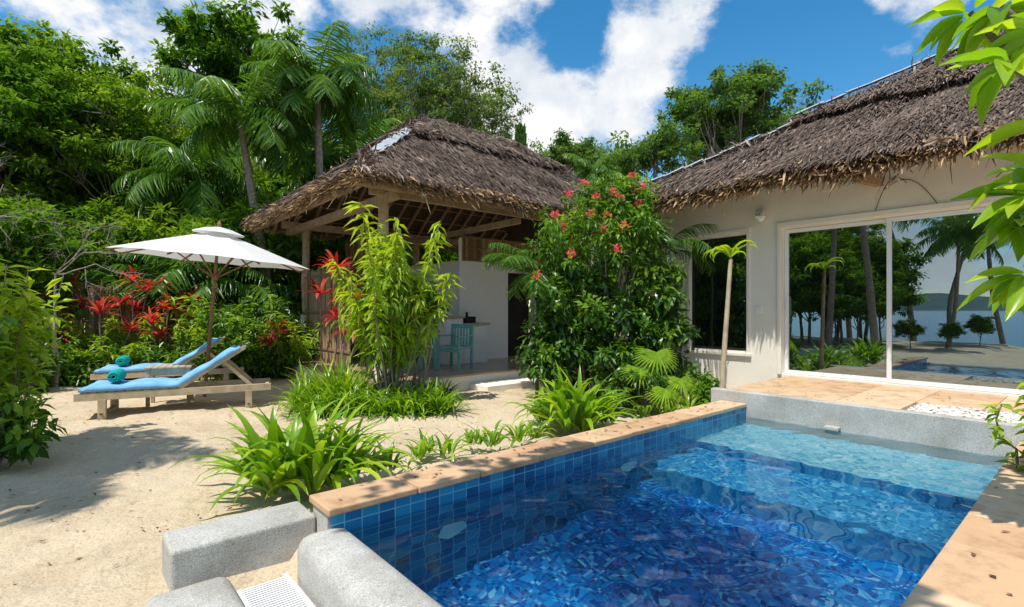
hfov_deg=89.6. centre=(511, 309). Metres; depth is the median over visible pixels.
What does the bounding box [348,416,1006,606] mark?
pool water
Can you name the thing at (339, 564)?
swimming pool
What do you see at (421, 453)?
crinum lily
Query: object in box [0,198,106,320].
understory tree
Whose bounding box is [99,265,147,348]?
cordyline
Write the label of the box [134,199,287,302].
understory tree
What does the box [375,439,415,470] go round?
crinum lily
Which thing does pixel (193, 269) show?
areca palm
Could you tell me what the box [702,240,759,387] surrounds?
slender palm
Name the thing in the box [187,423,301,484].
crinum lily
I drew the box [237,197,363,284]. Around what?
understory tree
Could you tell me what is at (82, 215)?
understory tree
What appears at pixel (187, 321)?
garden shrub
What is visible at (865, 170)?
thatch eaves
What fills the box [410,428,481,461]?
crinum lily
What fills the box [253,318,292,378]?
cordyline
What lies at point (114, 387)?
sun lounger
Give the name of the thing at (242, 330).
garden shrub
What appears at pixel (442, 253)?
understory tree
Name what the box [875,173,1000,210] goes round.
wall cable
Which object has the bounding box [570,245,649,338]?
understory tree
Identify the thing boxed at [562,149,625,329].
palm tree
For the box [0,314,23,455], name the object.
garden shrub
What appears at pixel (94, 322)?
bamboo fence
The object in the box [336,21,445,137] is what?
slender tree
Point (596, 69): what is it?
sky
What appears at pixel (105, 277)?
areca palm
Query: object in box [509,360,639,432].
crinum lily
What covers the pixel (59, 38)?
broadleaf tree
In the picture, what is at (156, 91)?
broadleaf tree
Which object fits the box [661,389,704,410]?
crinum lily
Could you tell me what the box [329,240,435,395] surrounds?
leafy shrub
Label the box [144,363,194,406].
side table
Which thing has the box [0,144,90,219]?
understory tree
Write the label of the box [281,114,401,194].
palm tree
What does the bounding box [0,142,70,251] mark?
tree
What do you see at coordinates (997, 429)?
garden shrub
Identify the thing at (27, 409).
garden shrub
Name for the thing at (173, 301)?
garden shrub
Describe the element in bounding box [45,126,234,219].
understory tree
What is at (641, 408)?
crinum lily
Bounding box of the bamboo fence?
[15,280,301,350]
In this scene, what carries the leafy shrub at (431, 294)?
on the sand ground
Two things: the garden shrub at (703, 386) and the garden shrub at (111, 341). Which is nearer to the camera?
the garden shrub at (703, 386)
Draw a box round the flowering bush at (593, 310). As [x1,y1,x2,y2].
[511,170,694,397]
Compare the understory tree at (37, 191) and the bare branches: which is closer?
the bare branches
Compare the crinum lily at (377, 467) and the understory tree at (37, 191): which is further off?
the understory tree at (37, 191)
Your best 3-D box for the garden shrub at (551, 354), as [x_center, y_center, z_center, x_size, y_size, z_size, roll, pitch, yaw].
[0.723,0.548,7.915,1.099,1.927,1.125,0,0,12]
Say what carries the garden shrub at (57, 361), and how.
on the sand ground
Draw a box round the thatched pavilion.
[239,113,638,392]
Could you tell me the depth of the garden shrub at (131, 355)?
10.17 m
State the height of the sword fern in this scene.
0.835 m
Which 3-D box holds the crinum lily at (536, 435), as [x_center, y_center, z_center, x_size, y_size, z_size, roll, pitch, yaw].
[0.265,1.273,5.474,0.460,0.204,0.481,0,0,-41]
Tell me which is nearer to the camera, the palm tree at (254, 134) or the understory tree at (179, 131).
the palm tree at (254, 134)
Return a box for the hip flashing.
[642,29,1003,184]
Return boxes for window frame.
[692,235,745,350]
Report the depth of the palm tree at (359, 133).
18.71 m
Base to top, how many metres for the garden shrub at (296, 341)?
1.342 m
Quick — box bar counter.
[436,312,489,364]
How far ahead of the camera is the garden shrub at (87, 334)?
10.85 m
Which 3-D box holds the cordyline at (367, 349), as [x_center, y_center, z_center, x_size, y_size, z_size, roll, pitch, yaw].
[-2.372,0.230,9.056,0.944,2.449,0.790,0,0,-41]
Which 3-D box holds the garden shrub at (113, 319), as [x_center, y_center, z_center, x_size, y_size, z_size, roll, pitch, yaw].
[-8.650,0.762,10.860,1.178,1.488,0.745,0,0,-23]
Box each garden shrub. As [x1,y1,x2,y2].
[0,258,75,436]
[0,294,89,358]
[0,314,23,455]
[0,343,69,391]
[0,382,67,471]
[22,290,52,325]
[23,313,80,348]
[37,345,95,386]
[50,339,97,352]
[58,325,106,351]
[58,340,102,359]
[59,343,139,386]
[69,311,131,352]
[74,340,143,379]
[87,335,172,379]
[91,326,163,379]
[102,312,172,349]
[130,342,197,378]
[134,342,204,377]
[163,294,227,363]
[169,319,205,364]
[170,290,255,364]
[184,330,266,380]
[190,294,252,377]
[202,296,306,375]
[212,315,265,378]
[223,325,302,379]
[236,294,290,374]
[241,288,313,357]
[252,318,330,378]
[281,320,319,361]
[522,285,592,395]
[588,333,679,412]
[643,286,700,403]
[682,365,719,406]
[978,381,1023,470]
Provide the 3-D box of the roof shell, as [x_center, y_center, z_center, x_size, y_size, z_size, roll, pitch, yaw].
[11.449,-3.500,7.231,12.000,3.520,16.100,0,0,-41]
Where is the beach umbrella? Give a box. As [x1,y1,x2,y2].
[105,220,309,395]
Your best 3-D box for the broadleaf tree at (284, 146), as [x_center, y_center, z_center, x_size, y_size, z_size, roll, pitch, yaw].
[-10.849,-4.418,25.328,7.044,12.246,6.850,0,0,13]
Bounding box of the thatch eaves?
[591,116,1023,226]
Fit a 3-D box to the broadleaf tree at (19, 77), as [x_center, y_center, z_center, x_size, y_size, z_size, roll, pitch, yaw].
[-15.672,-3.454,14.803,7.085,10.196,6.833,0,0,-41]
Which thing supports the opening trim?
attached to the walls
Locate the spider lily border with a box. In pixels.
[260,373,475,423]
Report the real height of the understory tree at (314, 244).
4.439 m
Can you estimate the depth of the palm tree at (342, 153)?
16.30 m
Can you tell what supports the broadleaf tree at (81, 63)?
on the sand ground
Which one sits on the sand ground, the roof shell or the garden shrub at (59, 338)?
the garden shrub at (59, 338)
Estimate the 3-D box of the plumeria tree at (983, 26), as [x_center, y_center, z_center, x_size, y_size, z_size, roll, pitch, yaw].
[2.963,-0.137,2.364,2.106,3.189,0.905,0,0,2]
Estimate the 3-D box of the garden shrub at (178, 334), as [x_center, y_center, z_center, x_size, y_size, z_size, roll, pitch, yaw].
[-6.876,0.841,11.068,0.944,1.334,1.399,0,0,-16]
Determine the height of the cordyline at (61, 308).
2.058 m
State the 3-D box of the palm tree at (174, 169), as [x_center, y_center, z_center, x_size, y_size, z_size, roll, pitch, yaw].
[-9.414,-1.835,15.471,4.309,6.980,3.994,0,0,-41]
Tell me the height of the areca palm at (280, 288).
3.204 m
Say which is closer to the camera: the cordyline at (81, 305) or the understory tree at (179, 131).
the cordyline at (81, 305)
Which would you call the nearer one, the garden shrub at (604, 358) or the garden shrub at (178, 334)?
the garden shrub at (604, 358)
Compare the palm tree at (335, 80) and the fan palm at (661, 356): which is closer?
the fan palm at (661, 356)
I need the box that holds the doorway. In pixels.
[508,273,528,355]
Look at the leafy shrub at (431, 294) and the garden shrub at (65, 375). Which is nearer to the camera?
the leafy shrub at (431, 294)
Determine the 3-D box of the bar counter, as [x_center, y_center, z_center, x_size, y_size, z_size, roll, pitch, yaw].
[-1.075,0.600,11.215,1.150,1.100,0.500,0,0,-41]
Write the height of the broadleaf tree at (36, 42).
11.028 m
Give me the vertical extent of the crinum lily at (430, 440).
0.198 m
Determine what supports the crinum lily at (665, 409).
on the sand ground
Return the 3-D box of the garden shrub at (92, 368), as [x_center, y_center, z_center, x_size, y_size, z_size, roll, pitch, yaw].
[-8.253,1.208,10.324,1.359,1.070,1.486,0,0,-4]
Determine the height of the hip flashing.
3.409 m
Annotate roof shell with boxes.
[648,65,1023,218]
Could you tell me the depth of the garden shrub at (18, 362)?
5.41 m
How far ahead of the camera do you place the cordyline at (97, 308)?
10.56 m
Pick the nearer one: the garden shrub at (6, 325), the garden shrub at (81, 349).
the garden shrub at (6, 325)
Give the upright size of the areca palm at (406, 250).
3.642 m
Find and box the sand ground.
[0,311,695,606]
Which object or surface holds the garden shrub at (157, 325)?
on the sand ground
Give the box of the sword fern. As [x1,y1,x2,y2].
[280,352,452,409]
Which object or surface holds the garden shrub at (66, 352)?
on the sand ground
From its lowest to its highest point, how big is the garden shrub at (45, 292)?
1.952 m
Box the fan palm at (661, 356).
[619,348,696,413]
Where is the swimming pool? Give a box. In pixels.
[145,400,1023,606]
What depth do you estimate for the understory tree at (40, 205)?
12.97 m
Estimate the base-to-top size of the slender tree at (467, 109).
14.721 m
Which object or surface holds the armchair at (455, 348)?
on the thatched pavilion
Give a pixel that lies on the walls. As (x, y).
(938, 184)
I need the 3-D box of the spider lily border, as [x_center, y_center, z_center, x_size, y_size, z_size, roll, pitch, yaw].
[-1.986,1.237,7.329,3.121,0.631,2.149,0,0,1]
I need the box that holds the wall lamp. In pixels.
[755,208,764,221]
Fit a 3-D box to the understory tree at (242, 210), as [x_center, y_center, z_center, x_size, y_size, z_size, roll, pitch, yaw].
[-7.106,-0.916,14.339,4.464,5.113,5.563,0,0,14]
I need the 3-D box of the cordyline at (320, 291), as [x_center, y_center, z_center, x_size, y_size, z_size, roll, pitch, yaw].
[-3.226,0.427,8.937,0.914,2.048,0.807,0,0,-41]
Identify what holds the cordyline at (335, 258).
on the sand ground
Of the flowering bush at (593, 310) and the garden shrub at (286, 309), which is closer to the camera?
the flowering bush at (593, 310)
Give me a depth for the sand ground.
4.34 m
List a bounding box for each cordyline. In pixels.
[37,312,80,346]
[38,283,79,332]
[46,266,98,338]
[85,295,141,345]
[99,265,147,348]
[121,277,158,338]
[131,306,172,347]
[140,276,186,345]
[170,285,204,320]
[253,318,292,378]
[297,276,346,374]
[313,249,365,367]
[359,273,369,374]
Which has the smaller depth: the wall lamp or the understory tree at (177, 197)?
the wall lamp
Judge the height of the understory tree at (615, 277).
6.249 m
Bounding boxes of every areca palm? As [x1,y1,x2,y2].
[41,260,180,318]
[94,261,277,330]
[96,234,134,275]
[116,249,298,311]
[238,242,363,306]
[247,237,357,297]
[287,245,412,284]
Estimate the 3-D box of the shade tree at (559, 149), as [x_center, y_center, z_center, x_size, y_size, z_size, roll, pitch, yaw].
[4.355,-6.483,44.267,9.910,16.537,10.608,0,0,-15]
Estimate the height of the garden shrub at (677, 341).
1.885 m
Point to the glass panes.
(837, 300)
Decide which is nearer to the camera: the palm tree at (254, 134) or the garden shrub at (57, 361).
the garden shrub at (57, 361)
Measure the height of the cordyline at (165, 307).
2.287 m
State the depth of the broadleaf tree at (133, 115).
15.75 m
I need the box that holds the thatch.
[622,29,1023,200]
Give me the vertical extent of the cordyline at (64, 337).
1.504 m
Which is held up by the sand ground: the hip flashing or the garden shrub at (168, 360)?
the garden shrub at (168, 360)
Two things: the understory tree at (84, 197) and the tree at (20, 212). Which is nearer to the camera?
the tree at (20, 212)
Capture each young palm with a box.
[481,243,592,394]
[606,220,719,386]
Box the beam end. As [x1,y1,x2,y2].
[855,174,882,186]
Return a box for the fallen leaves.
[9,385,1023,594]
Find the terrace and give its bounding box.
[711,376,1023,456]
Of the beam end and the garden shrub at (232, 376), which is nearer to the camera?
the beam end
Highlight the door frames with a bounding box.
[784,207,1023,394]
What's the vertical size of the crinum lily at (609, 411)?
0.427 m
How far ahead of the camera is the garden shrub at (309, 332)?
11.52 m
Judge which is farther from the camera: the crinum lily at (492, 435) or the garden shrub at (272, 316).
the garden shrub at (272, 316)
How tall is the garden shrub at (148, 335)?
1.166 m
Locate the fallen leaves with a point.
(973, 554)
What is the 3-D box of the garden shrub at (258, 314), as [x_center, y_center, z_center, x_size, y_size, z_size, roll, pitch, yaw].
[-5.857,0.749,11.692,2.272,2.123,1.893,0,0,20]
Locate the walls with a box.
[657,141,1023,396]
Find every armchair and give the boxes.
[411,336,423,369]
[437,324,473,369]
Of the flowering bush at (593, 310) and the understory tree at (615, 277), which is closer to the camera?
the flowering bush at (593, 310)
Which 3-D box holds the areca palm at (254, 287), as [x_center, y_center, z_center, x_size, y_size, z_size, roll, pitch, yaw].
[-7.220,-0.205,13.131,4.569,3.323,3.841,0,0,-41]
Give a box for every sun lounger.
[73,343,270,419]
[90,336,244,379]
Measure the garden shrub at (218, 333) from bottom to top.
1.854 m
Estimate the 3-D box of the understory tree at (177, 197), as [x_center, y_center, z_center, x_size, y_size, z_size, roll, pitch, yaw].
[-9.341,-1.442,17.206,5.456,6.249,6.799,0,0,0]
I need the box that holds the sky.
[0,0,1011,305]
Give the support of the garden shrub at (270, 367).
on the sand ground
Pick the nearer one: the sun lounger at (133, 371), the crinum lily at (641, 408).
the crinum lily at (641, 408)
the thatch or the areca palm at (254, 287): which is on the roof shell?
the thatch
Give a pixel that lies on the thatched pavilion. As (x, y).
(476, 192)
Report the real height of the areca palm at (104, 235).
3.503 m
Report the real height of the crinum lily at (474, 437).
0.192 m
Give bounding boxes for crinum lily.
[167,390,406,509]
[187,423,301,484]
[282,414,417,488]
[364,449,393,472]
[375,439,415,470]
[404,427,442,452]
[404,435,441,468]
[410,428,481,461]
[458,426,487,444]
[464,420,515,448]
[495,413,550,448]
[504,381,553,422]
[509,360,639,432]
[517,420,557,438]
[593,390,636,422]
[622,397,658,416]
[640,392,688,414]
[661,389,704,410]
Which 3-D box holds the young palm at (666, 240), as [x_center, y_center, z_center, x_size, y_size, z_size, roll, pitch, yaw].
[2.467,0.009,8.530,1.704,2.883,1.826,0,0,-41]
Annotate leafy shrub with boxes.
[321,201,464,397]
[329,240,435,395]
[404,280,451,390]
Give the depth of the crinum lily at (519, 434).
5.30 m
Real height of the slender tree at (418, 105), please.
13.986 m
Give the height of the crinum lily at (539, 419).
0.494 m
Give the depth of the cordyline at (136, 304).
11.58 m
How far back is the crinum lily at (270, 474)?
3.79 m
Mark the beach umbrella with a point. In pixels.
(217, 244)
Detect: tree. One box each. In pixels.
[0,11,157,202]
[0,23,118,198]
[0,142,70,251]
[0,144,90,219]
[0,195,123,284]
[0,196,142,315]
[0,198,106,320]
[1,25,228,214]
[7,27,177,333]
[19,31,82,52]
[22,166,178,234]
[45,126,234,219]
[72,197,203,293]
[101,160,272,232]
[108,136,272,223]
[109,72,250,162]
[115,133,283,218]
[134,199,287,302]
[137,185,300,331]
[143,122,271,187]
[144,59,317,298]
[147,0,357,148]
[211,97,328,183]
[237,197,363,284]
[239,20,381,265]
[255,144,304,200]
[267,231,412,304]
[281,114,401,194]
[308,38,384,336]
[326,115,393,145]
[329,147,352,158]
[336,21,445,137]
[362,28,478,260]
[381,36,520,138]
[390,245,457,265]
[411,245,457,264]
[459,60,538,147]
[514,121,529,325]
[529,127,611,171]
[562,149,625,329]
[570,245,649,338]
[583,115,704,309]
[595,240,656,305]
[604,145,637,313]
[652,55,837,165]
[908,0,1023,320]
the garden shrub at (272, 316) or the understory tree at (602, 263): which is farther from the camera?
the understory tree at (602, 263)
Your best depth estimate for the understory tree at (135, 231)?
13.56 m
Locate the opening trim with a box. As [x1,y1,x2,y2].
[685,195,1010,374]
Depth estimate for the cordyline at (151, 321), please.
10.88 m
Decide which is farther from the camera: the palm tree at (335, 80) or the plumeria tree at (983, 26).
the palm tree at (335, 80)
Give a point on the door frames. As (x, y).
(888, 221)
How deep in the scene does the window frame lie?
9.04 m
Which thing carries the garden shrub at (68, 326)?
on the sand ground
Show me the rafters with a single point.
(948, 160)
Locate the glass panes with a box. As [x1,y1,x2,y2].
[695,211,1023,389]
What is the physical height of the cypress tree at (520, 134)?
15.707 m
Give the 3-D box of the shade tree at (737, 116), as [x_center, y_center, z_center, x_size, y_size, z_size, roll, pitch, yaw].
[11.688,-5.141,25.990,8.814,13.741,8.234,0,0,-14]
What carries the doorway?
in the thatched pavilion
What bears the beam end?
attached to the walls
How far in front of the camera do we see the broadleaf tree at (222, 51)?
24.83 m
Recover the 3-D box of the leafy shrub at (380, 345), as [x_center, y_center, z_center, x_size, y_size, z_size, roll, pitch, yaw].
[-1.744,0.105,7.259,1.993,2.804,2.059,0,0,-41]
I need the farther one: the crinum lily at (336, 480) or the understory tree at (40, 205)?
the understory tree at (40, 205)
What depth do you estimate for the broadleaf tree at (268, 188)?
18.56 m
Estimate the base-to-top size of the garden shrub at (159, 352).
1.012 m
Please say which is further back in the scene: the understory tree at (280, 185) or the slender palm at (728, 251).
the understory tree at (280, 185)
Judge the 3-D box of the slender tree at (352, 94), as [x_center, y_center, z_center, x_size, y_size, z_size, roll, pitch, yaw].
[-8.365,-5.840,27.291,6.008,15.017,5.691,0,0,25]
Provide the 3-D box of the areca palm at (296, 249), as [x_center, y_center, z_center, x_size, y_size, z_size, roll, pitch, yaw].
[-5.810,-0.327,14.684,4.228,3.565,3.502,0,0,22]
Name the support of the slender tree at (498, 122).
on the sand ground
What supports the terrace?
on the sand ground
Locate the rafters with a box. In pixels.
[666,141,1023,208]
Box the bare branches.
[31,211,156,386]
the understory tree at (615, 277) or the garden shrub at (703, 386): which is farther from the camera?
the understory tree at (615, 277)
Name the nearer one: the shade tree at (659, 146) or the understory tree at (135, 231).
the understory tree at (135, 231)

